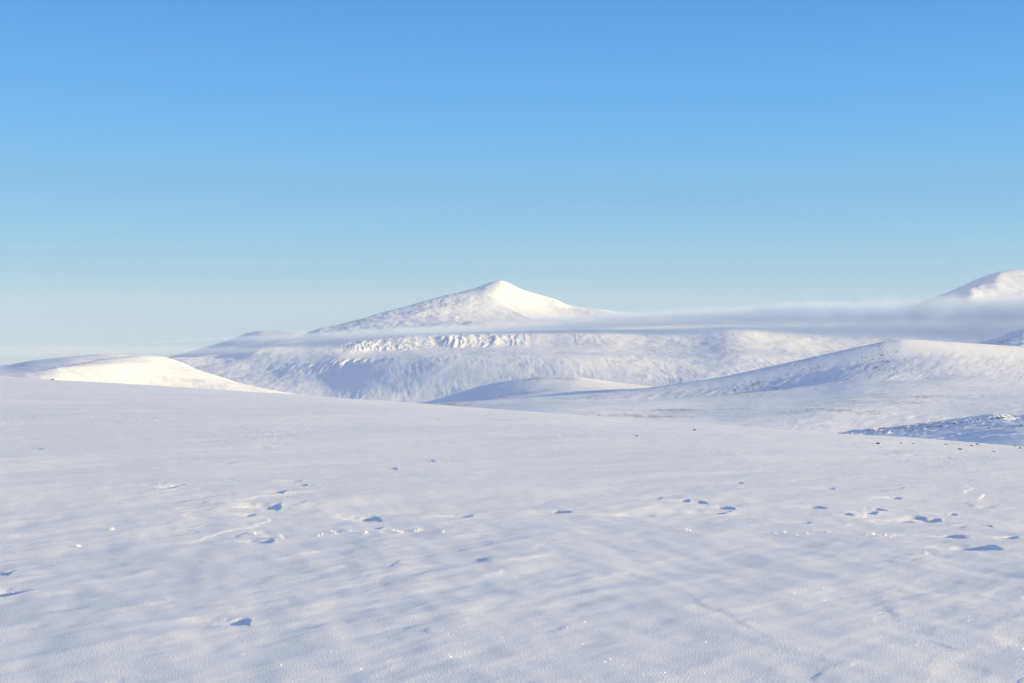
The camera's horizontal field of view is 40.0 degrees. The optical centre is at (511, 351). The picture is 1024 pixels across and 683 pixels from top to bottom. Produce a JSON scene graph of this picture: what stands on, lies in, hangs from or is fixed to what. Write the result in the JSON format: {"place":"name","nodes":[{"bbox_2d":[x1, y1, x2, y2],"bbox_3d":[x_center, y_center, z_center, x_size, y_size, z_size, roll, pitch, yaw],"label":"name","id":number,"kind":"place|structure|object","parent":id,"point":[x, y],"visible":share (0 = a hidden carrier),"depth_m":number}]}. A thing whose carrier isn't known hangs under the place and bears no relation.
{"place":"outdoors","nodes":[
{"label":"outdoors","id":0,"kind":"place"},
{"bbox_2d":[0,361,26,365],"bbox_3d":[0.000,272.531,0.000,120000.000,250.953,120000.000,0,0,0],"label":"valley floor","id":1,"kind":"structure","parent":0,"point":[7,362],"depth_m":28103.63},
{"bbox_2d":[0,354,132,373],"bbox_3d":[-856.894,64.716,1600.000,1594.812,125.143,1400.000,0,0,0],"label":"slope","id":2,"kind":"structure","parent":0,"point":[30,366],"depth_m":1463.64},
{"bbox_2d":[0,355,291,393],"bbox_3d":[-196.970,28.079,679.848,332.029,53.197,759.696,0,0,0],"label":"lit hill","id":3,"kind":"structure","parent":0,"point":[152,370],"depth_m":522.70},
{"bbox_2d":[167,330,309,357],"bbox_3d":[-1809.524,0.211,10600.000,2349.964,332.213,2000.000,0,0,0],"label":"distant hill","id":4,"kind":"structure","parent":0,"point":[255,337],"depth_m":10137.63},
{"bbox_2d":[0,376,1023,682],"bbox_3d":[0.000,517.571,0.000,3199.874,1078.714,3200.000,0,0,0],"label":"snow field","id":5,"kind":"structure","parent":0,"point":[550,548],"depth_m":13.21},
{"bbox_2d":[0,0,1023,360],"label":"sky","id":6,"kind":"structure","parent":0,"point":[177,177]},
{"bbox_2d":[420,377,656,403],"bbox_3d":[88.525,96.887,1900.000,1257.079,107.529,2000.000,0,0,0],"label":"knoll","id":7,"kind":"structure","parent":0,"point":[536,387],"depth_m":2328.72},
{"bbox_2d":[170,281,1023,402],"bbox_3d":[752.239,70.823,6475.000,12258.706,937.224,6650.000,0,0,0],"label":"mountain","id":8,"kind":"structure","parent":0,"point":[458,342],"depth_m":4755.08},
{"bbox_2d":[434,339,1023,432],"bbox_3d":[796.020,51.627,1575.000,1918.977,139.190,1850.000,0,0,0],"label":"broad knoll","id":9,"kind":"structure","parent":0,"point":[895,383],"depth_m":1692.23},
{"bbox_2d":[839,413,1023,446],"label":"scoured shoulder","id":10,"kind":"object","parent":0,"point":[1007,430],"visible":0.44,"depth_m":657.39},
{"bbox_2d":[878,269,1023,321],"bbox_3d":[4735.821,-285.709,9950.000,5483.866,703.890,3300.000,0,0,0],"label":"peak","id":11,"kind":"structure","parent":0,"point":[997,296],"depth_m":9695.81},
{"bbox_2d":[976,329,1023,346],"bbox_3d":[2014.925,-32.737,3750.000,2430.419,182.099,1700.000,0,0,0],"label":"flank","id":12,"kind":"object","parent":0,"point":[1015,338],"visible":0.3,"depth_m":3644.97}
]}

